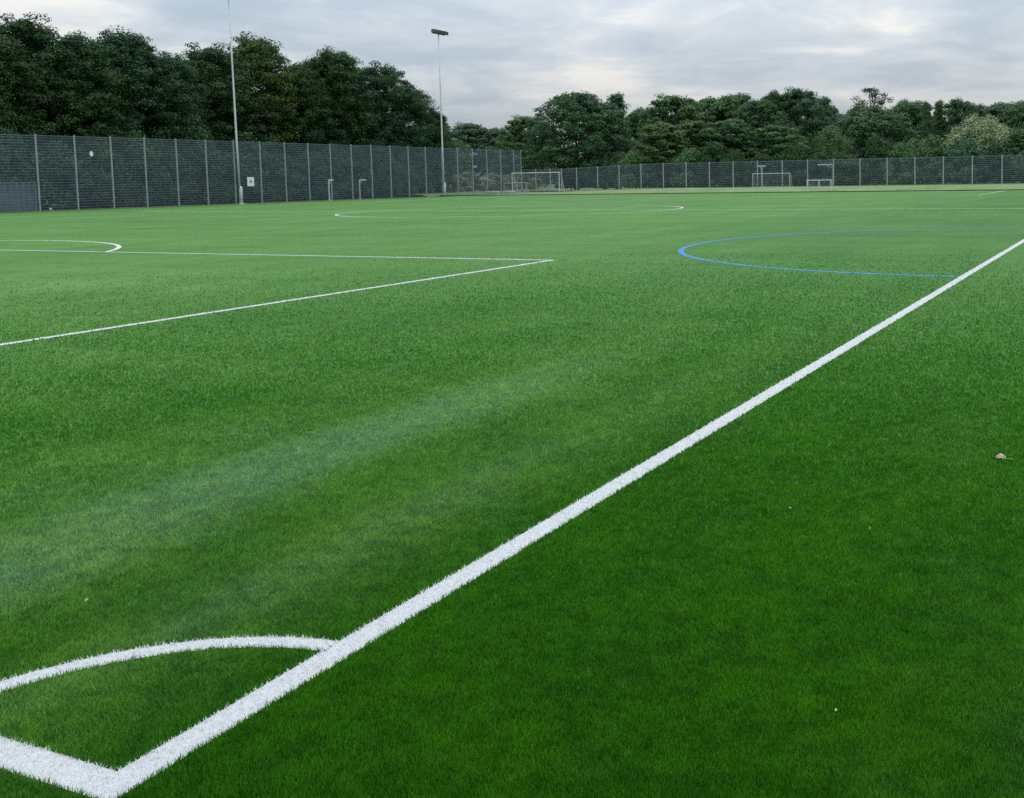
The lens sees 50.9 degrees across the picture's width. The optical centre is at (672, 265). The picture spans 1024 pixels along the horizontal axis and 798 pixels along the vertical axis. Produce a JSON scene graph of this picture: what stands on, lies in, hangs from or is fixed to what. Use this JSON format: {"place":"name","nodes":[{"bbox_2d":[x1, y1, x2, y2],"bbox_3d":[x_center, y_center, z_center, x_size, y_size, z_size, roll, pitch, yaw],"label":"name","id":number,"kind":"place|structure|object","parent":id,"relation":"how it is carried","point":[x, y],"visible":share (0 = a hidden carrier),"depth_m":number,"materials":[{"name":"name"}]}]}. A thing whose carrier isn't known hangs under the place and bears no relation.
{"place":"outdoors","nodes":[
{"label":"outdoors","id":0,"kind":"place"},
{"bbox_2d":[0,183,719,213],"bbox_3d":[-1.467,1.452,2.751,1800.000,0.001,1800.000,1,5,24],"label":"ground","id":1,"kind":"structure","parent":0,"point":[186,204],"depth_m":95.46,"materials":[{"name":"green plant"}]},
{"bbox_2d":[0,182,37,211],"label":"storage container","id":2,"kind":"object","parent":1,"relation":"on","point":[19,197],"visible":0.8,"depth_m":76.66,"materials":[{"name":"metal"}]},
{"bbox_2d":[0,33,52,181],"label":"broadleaf tree","id":3,"kind":"object","parent":1,"relation":"on","point":[6,51],"visible":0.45,"depth_m":82.48,"materials":[{"name":"green plant"}]},
{"bbox_2d":[0,124,59,207],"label":"shrub","id":4,"kind":"object","parent":1,"relation":"on","point":[7,130],"visible":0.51,"depth_m":79.89,"materials":[{"name":"green plant"}]},
{"bbox_2d":[0,11,105,176],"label":"broadleaf tree","id":5,"kind":"object","parent":1,"relation":"on","point":[28,35],"visible":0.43,"depth_m":85.77,"materials":[{"name":"green plant"}]},
{"bbox_2d":[31,140,101,208],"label":"shrub","id":6,"kind":"object","parent":1,"relation":"on","point":[64,173],"visible":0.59,"depth_m":82.36,"materials":[{"name":"green plant"}]},
{"bbox_2d":[9,30,143,201],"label":"broadleaf tree","id":7,"kind":"object","parent":1,"relation":"on","point":[88,54],"visible":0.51,"depth_m":87.74,"materials":[{"name":"green plant"}]},
{"bbox_2d":[64,138,137,207],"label":"shrub","id":8,"kind":"object","parent":1,"relation":"on","point":[103,173],"visible":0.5,"depth_m":85.43,"materials":[{"name":"green plant"}]},
{"bbox_2d":[59,25,205,204],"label":"broadleaf tree","id":9,"kind":"object","parent":1,"relation":"on","point":[130,51],"visible":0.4,"depth_m":93.02,"materials":[{"name":"green plant"}]},
{"bbox_2d":[99,129,176,206],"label":"shrub","id":10,"kind":"object","parent":1,"relation":"on","point":[153,157],"visible":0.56,"depth_m":88.47,"materials":[{"name":"green plant"}]},
{"bbox_2d":[131,135,195,204],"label":"shrub","id":11,"kind":"object","parent":1,"relation":"on","point":[161,149],"visible":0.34,"depth_m":92.39,"materials":[{"name":"green plant"}]},
{"bbox_2d":[133,51,215,203],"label":"broadleaf tree","id":12,"kind":"object","parent":1,"relation":"on","point":[185,76],"visible":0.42,"depth_m":96.42,"materials":[{"name":"green plant"}]},
{"bbox_2d":[165,127,234,203],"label":"shrub","id":13,"kind":"object","parent":1,"relation":"on","point":[189,137],"visible":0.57,"depth_m":94.64,"materials":[{"name":"green plant"}]},
{"bbox_2d":[165,41,279,154],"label":"broadleaf tree","id":14,"kind":"object","parent":1,"relation":"on","point":[203,61],"visible":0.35,"depth_m":103.00,"materials":[{"name":"green plant"}]},
{"bbox_2d":[228,0,242,203],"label":"floodlight mast","id":15,"kind":"object","parent":1,"relation":"on","point":[240,188],"visible":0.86,"depth_m":90.81,"materials":[{"name":"metal"}]},
{"bbox_2d":[207,149,266,202],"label":"shrub","id":16,"kind":"object","parent":1,"relation":"on","point":[226,156],"visible":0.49,"depth_m":97.72,"materials":[{"name":"green plant"}]},
{"bbox_2d":[223,136,287,201],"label":"shrub","id":17,"kind":"object","parent":1,"relation":"on","point":[258,161],"visible":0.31,"depth_m":101.61,"materials":[{"name":"green plant"}]},
{"bbox_2d":[0,134,521,211],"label":"tall fence","id":18,"kind":"object","parent":1,"relation":"on","point":[260,173],"visible":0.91,"depth_m":91.93,"materials":[{"name":"metal"}]},
{"bbox_2d":[213,31,326,180],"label":"broadleaf tree","id":19,"kind":"object","parent":1,"relation":"on","point":[258,56],"visible":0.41,"depth_m":109.27,"materials":[{"name":"green plant"}]},
{"bbox_2d":[263,152,313,200],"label":"shrub","id":20,"kind":"object","parent":1,"relation":"on","point":[292,177],"visible":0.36,"depth_m":104.68,"materials":[{"name":"green plant"}]},
{"bbox_2d":[262,62,354,179],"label":"broadleaf tree","id":21,"kind":"object","parent":1,"relation":"on","point":[305,81],"visible":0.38,"depth_m":111.51,"materials":[{"name":"green plant"}]},
{"bbox_2d":[283,151,337,199],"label":"shrub","id":22,"kind":"object","parent":1,"relation":"on","point":[317,174],"visible":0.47,"depth_m":107.25,"materials":[{"name":"green plant"}]},
{"bbox_2d":[283,45,387,178],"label":"broadleaf tree","id":23,"kind":"object","parent":1,"relation":"on","point":[338,71],"visible":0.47,"depth_m":114.82,"materials":[{"name":"green plant"}]},
{"bbox_2d":[317,143,360,198],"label":"shrub","id":24,"kind":"object","parent":1,"relation":"on","point":[339,174],"visible":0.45,"depth_m":110.84,"materials":[{"name":"green plant"}]},
{"bbox_2d":[330,145,381,197],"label":"shrub","id":25,"kind":"object","parent":1,"relation":"on","point":[365,187],"visible":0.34,"depth_m":114.02,"materials":[{"name":"green plant"}]},
{"bbox_2d":[356,136,406,197],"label":"shrub","id":26,"kind":"object","parent":1,"relation":"on","point":[380,142],"visible":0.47,"depth_m":116.49,"materials":[{"name":"green plant"}]},
{"bbox_2d":[448,138,471,171],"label":"broadleaf tree","id":27,"kind":"object","parent":1,"relation":"on","point":[462,147],"visible":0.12,"depth_m":180.88,"materials":[{"name":"green plant"}]},
{"bbox_2d":[446,122,493,188],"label":"broadleaf tree","id":28,"kind":"object","parent":1,"relation":"on","point":[471,134],"visible":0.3,"depth_m":196.79,"materials":[{"name":"green plant"}]},
{"bbox_2d":[476,127,506,177],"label":"broadleaf tree","id":29,"kind":"object","parent":1,"relation":"on","point":[492,133],"visible":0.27,"depth_m":188.98,"materials":[{"name":"green plant"}]},
{"bbox_2d":[485,135,547,185],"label":"broadleaf tree","id":30,"kind":"object","parent":1,"relation":"on","point":[494,148],"visible":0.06,"depth_m":175.22,"materials":[{"name":"green plant"}]},
{"bbox_2d":[440,189,1023,195],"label":"kerb edging","id":31,"kind":"object","parent":1,"relation":"on","point":[738,192],"visible":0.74,"depth_m":103.41,"materials":[{"name":"grey concrete"}]},
{"bbox_2d":[0,190,1023,797],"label":"pitch","id":32,"kind":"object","parent":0,"point":[290,238],"visible":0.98,"depth_m":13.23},
{"bbox_2d":[0,735,146,797],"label":"goal line","id":33,"kind":"object","parent":32,"relation":"on","point":[41,763],"visible":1,"depth_m":2.90,"materials":[{"name":"white paint"}]},
{"bbox_2d":[0,634,338,692],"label":"corner arc","id":34,"kind":"object","parent":32,"relation":"on","point":[284,642],"visible":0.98,"depth_m":3.65,"materials":[{"name":"white paint"}]},
{"bbox_2d":[0,250,552,344],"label":"penalty area line","id":35,"kind":"object","parent":32,"relation":"on","point":[162,319],"visible":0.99,"depth_m":15.51,"materials":[{"name":"white paint"}]},
{"bbox_2d":[113,239,1023,779],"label":"touchline","id":36,"kind":"object","parent":32,"relation":"on","point":[191,737],"visible":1,"depth_m":4.07,"materials":[{"name":"white paint"}]},
{"bbox_2d":[678,228,1023,276],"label":"blue arc","id":37,"kind":"object","parent":32,"relation":"on","point":[681,251],"visible":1,"depth_m":21.14,"materials":[{"name":"blue paint"}]},
{"bbox_2d":[0,0,1023,181],"label":"sky","id":38,"kind":"structure","parent":0,"point":[500,59],"materials":[{"name":"grey"}]},
{"bbox_2d":[411,187,639,196],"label":"rough field","id":39,"kind":"structure","parent":0,"point":[503,191],"depth_m":141.37,"materials":[{"name":"green plant"}]},
{"bbox_2d":[339,60,437,196],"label":"broadleaf tree","id":40,"kind":"object","parent":39,"relation":"on","point":[387,80],"visible":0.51,"depth_m":121.70,"materials":[{"name":"green plant"}]},
{"bbox_2d":[376,138,417,196],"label":"shrub","id":41,"kind":"object","parent":39,"relation":"on","point":[396,143],"visible":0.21,"depth_m":120.42,"materials":[{"name":"green plant"}]},
{"bbox_2d":[384,88,451,195],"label":"broadleaf tree","id":42,"kind":"object","parent":39,"relation":"on","point":[426,116],"visible":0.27,"depth_m":127.58,"materials":[{"name":"green plant"}]},
{"bbox_2d":[401,149,434,195],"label":"shrub","id":43,"kind":"object","parent":39,"relation":"on","point":[420,172],"visible":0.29,"depth_m":123.82,"materials":[{"name":"green plant"}]},
{"bbox_2d":[419,152,452,195],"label":"shrub","id":44,"kind":"object","parent":39,"relation":"on","point":[437,177],"visible":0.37,"depth_m":126.80,"materials":[{"name":"green plant"}]},
{"bbox_2d":[420,111,457,189],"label":"broadleaf tree","id":45,"kind":"object","parent":39,"relation":"on","point":[444,120],"visible":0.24,"depth_m":130.98,"materials":[{"name":"green plant"}]},
{"bbox_2d":[456,171,484,190],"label":"bramble bush","id":46,"kind":"object","parent":39,"relation":"on","point":[469,177],"visible":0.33,"depth_m":138.49,"materials":[{"name":"green plant"}]},
{"bbox_2d":[472,176,495,190],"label":"bramble bush","id":47,"kind":"object","parent":39,"relation":"on","point":[489,184],"visible":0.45,"depth_m":139.77,"materials":[{"name":"green plant"}]},
{"bbox_2d":[478,173,508,190],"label":"bramble bush","id":48,"kind":"object","parent":39,"relation":"on","point":[506,185],"visible":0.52,"depth_m":144.03,"materials":[{"name":"green plant"}]},
{"bbox_2d":[507,172,533,189],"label":"bramble bush","id":49,"kind":"object","parent":39,"relation":"on","point":[524,179],"visible":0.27,"depth_m":150.83,"materials":[{"name":"green plant"}]},
{"bbox_2d":[491,114,553,186],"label":"broadleaf tree","id":50,"kind":"object","parent":39,"relation":"on","point":[517,126],"visible":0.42,"depth_m":163.25,"materials":[{"name":"green plant"}]},
{"bbox_2d":[511,172,564,192],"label":"full size goal","id":51,"kind":"object","parent":39,"relation":"on","point":[559,188],"visible":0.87,"depth_m":128.59,"materials":[{"name":"white paint"}]},
{"bbox_2d":[484,184,1023,194],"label":"bank","id":52,"kind":"structure","parent":0,"point":[860,188],"depth_m":105.83,"materials":[{"name":"green plant"}]},
{"bbox_2d":[431,29,448,194],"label":"floodlight mast","id":53,"kind":"object","parent":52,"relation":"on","point":[439,32],"visible":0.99,"depth_m":117.39,"materials":[{"name":"metal"}]},
{"bbox_2d":[752,173,791,186],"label":"junior goal","id":54,"kind":"object","parent":52,"relation":"on","point":[768,181],"visible":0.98,"depth_m":119.54,"materials":[{"name":"grey paint"}]},
{"bbox_2d":[565,179,1023,191],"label":"woodland floor","id":55,"kind":"structure","parent":0,"point":[851,185],"depth_m":123.47,"materials":[{"name":"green plant"}]},
{"bbox_2d":[551,145,591,190],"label":"shrub","id":56,"kind":"object","parent":55,"relation":"on","point":[579,170],"visible":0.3,"depth_m":137.55,"materials":[{"name":"green plant"}]},
{"bbox_2d":[510,90,637,189],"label":"broadleaf tree","id":57,"kind":"object","parent":55,"relation":"on","point":[568,107],"visible":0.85,"depth_m":136.78,"materials":[{"name":"green plant"}]},
{"bbox_2d":[576,151,613,188],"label":"shrub","id":58,"kind":"object","parent":55,"relation":"on","point":[603,160],"visible":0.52,"depth_m":136.65,"materials":[{"name":"green plant"}]},
{"bbox_2d":[577,101,636,188],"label":"broadleaf tree","id":59,"kind":"object","parent":55,"relation":"on","point":[609,106],"visible":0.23,"depth_m":140.44,"materials":[{"name":"green plant"}]},
{"bbox_2d":[599,151,632,189],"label":"shrub","id":60,"kind":"object","parent":55,"relation":"on","point":[615,157],"visible":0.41,"depth_m":135.58,"materials":[{"name":"green plant"}]},
{"bbox_2d":[605,91,636,188],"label":"tree","id":61,"kind":"object","parent":55,"relation":"on","point":[616,99],"visible":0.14,"depth_m":145.00,"materials":[{"name":"green plant"}]},
{"bbox_2d":[615,148,655,187],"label":"shrub","id":62,"kind":"object","parent":55,"relation":"on","point":[630,157],"visible":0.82,"depth_m":131.88,"materials":[{"name":"green plant"}]},
{"bbox_2d":[625,107,653,187],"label":"broadleaf tree","id":63,"kind":"object","parent":55,"relation":"on","point":[633,122],"visible":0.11,"depth_m":158.52,"materials":[{"name":"green plant"}]},
{"bbox_2d":[628,121,696,187],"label":"broadleaf tree","id":64,"kind":"object","parent":55,"relation":"on","point":[659,137],"visible":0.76,"depth_m":132.92,"materials":[{"name":"green plant"}]},
{"bbox_2d":[644,156,682,187],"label":"shrub","id":65,"kind":"object","parent":55,"relation":"on","point":[660,169],"visible":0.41,"depth_m":132.83,"materials":[{"name":"green plant"}]},
{"bbox_2d":[636,93,709,187],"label":"broadleaf tree","id":66,"kind":"object","parent":55,"relation":"on","point":[665,105],"visible":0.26,"depth_m":150.15,"materials":[{"name":"green plant"}]},
{"bbox_2d":[667,146,707,186],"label":"shrub","id":67,"kind":"object","parent":55,"relation":"on","point":[687,155],"visible":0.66,"depth_m":130.58,"materials":[{"name":"green plant"}]},
{"bbox_2d":[669,119,736,177],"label":"broadleaf tree","id":68,"kind":"object","parent":55,"relation":"on","point":[701,128],"visible":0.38,"depth_m":135.20,"materials":[{"name":"green plant"}]},
{"bbox_2d":[680,96,727,140],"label":"broadleaf tree","id":69,"kind":"object","parent":55,"relation":"on","point":[704,104],"visible":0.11,"depth_m":153.40,"materials":[{"name":"green plant"}]},
{"bbox_2d":[689,141,729,186],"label":"shrub","id":70,"kind":"object","parent":55,"relation":"on","point":[714,151],"visible":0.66,"depth_m":129.41,"materials":[{"name":"green plant"}]},
{"bbox_2d":[699,118,756,184],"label":"broadleaf tree","id":71,"kind":"object","parent":55,"relation":"on","point":[731,129],"visible":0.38,"depth_m":134.80,"materials":[{"name":"green plant"}]},
{"bbox_2d":[702,92,763,140],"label":"broadleaf tree","id":72,"kind":"object","parent":55,"relation":"on","point":[727,106],"visible":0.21,"depth_m":150.15,"materials":[{"name":"green plant"}]},
{"bbox_2d":[716,148,750,186],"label":"shrub","id":73,"kind":"object","parent":55,"relation":"on","point":[734,155],"visible":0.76,"depth_m":126.76,"materials":[{"name":"green plant"}]},
{"bbox_2d":[742,153,778,186],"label":"shrub","id":74,"kind":"object","parent":55,"relation":"on","point":[764,158],"visible":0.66,"depth_m":125.67,"materials":[{"name":"green plant"}]},
{"bbox_2d":[733,98,795,158],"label":"broadleaf tree","id":75,"kind":"object","parent":55,"relation":"on","point":[759,110],"visible":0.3,"depth_m":140.47,"materials":[{"name":"green plant"}]},
{"bbox_2d":[749,89,789,126],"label":"broadleaf tree","id":76,"kind":"object","parent":55,"relation":"on","point":[774,98],"visible":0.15,"depth_m":155.84,"materials":[{"name":"green plant"}]},
{"bbox_2d":[522,155,1023,192],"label":"fence","id":77,"kind":"object","parent":55,"relation":"on","point":[1009,158],"visible":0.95,"depth_m":119.74,"materials":[{"name":"metal"}]},
{"bbox_2d":[741,124,813,185],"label":"broadleaf tree","id":78,"kind":"object","parent":55,"relation":"on","point":[782,135],"visible":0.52,"depth_m":132.33,"materials":[{"name":"green plant"}]},
{"bbox_2d":[772,143,810,185],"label":"shrub","id":79,"kind":"object","parent":55,"relation":"on","point":[794,152],"visible":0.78,"depth_m":125.83,"materials":[{"name":"green plant"}]},
{"bbox_2d":[775,86,833,170],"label":"broadleaf tree","id":80,"kind":"object","parent":55,"relation":"on","point":[797,103],"visible":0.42,"depth_m":153.60,"materials":[{"name":"green plant"}]},
{"bbox_2d":[795,152,839,185],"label":"shrub","id":81,"kind":"object","parent":55,"relation":"on","point":[818,156],"visible":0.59,"depth_m":124.22,"materials":[{"name":"green plant"}]},
{"bbox_2d":[799,96,844,141],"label":"broadleaf tree","id":82,"kind":"object","parent":55,"relation":"on","point":[831,112],"visible":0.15,"depth_m":158.30,"materials":[{"name":"green plant"}]},
{"bbox_2d":[805,124,855,173],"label":"willow tree","id":83,"kind":"object","parent":55,"relation":"on","point":[828,140],"visible":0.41,"depth_m":131.01,"materials":[{"name":"green plant"}]},
{"bbox_2d":[815,152,870,185],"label":"shrub","id":84,"kind":"object","parent":55,"relation":"on","point":[849,179],"visible":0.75,"depth_m":121.13,"materials":[{"name":"green plant"}]},
{"bbox_2d":[814,105,922,183],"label":"broadleaf tree","id":85,"kind":"object","parent":55,"relation":"on","point":[864,124],"visible":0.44,"depth_m":135.29,"materials":[{"name":"green plant"}]},
{"bbox_2d":[852,135,890,184],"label":"shrub","id":86,"kind":"object","parent":55,"relation":"on","point":[875,148],"visible":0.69,"depth_m":121.16,"materials":[{"name":"green plant"}]},
{"bbox_2d":[848,86,894,151],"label":"open crowned tree","id":87,"kind":"object","parent":55,"relation":"on","point":[874,95],"visible":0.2,"depth_m":160.66,"materials":[{"name":"green plant"}]},
{"bbox_2d":[877,140,926,184],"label":"shrub","id":88,"kind":"object","parent":55,"relation":"on","point":[902,151],"visible":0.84,"depth_m":118.97,"materials":[{"name":"green plant"}]},
{"bbox_2d":[877,98,927,143],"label":"broadleaf tree","id":89,"kind":"object","parent":55,"relation":"on","point":[904,106],"visible":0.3,"depth_m":155.08,"materials":[{"name":"green plant"}]},
{"bbox_2d":[901,139,934,182],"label":"shrub","id":90,"kind":"object","parent":55,"relation":"on","point":[916,143],"visible":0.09,"depth_m":126.35,"materials":[{"name":"green plant"}]},
{"bbox_2d":[919,101,933,141],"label":"conifer tree","id":91,"kind":"object","parent":55,"relation":"on","point":[926,114],"visible":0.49,"depth_m":149.39,"materials":[{"name":"green plant"}]},
{"bbox_2d":[908,100,946,131],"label":"broadleaf tree","id":92,"kind":"object","parent":55,"relation":"on","point":[922,107],"visible":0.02,"depth_m":170.57,"materials":[{"name":"green plant"}]},
{"bbox_2d":[908,134,956,183],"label":"shrub","id":93,"kind":"object","parent":55,"relation":"on","point":[932,147],"visible":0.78,"depth_m":118.03,"materials":[{"name":"green plant"}]},
{"bbox_2d":[931,100,945,146],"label":"conifer tree","id":94,"kind":"object","parent":55,"relation":"on","point":[938,108],"visible":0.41,"depth_m":151.27,"materials":[{"name":"green plant"}]},
{"bbox_2d":[934,96,984,168],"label":"broadleaf tree","id":95,"kind":"object","parent":55,"relation":"on","point":[956,111],"visible":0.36,"depth_m":148.67,"materials":[{"name":"green plant"}]},
{"bbox_2d":[935,135,990,183],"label":"shrub","id":96,"kind":"object","parent":55,"relation":"on","point":[964,147],"visible":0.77,"depth_m":116.44,"materials":[{"name":"green plant"}]},
{"bbox_2d":[942,111,1021,181],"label":"willow tree","id":97,"kind":"object","parent":55,"relation":"on","point":[986,134],"visible":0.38,"depth_m":137.44,"materials":[{"name":"green plant"}]},
{"bbox_2d":[972,103,993,147],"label":"broadleaf tree","id":98,"kind":"object","parent":55,"relation":"on","point":[979,109],"visible":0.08,"depth_m":154.18,"materials":[{"name":"green plant"}]},
{"bbox_2d":[976,143,1018,183],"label":"shrub","id":99,"kind":"object","parent":55,"relation":"on","point":[994,149],"visible":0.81,"depth_m":115.72,"materials":[{"name":"green plant"}]},
{"bbox_2d":[982,102,1017,131],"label":"broadleaf tree","id":100,"kind":"object","parent":55,"relation":"on","point":[995,109],"visible":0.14,"depth_m":160.26,"materials":[{"name":"green plant"}]},
{"bbox_2d":[993,100,1023,180],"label":"broadleaf tree","id":101,"kind":"object","parent":55,"relation":"on","point":[1014,114],"visible":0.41,"depth_m":148.44,"materials":[{"name":"green plant"}]},
{"bbox_2d":[999,129,1023,178],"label":"broadleaf tree","id":102,"kind":"object","parent":55,"relation":"on","point":[1017,137],"visible":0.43,"depth_m":133.82,"materials":[{"name":"green plant"}]},
{"bbox_2d":[1007,150,1023,182],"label":"shrub","id":103,"kind":"object","parent":55,"relation":"on","point":[1019,161],"visible":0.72,"depth_m":115.96,"materials":[{"name":"green plant"}]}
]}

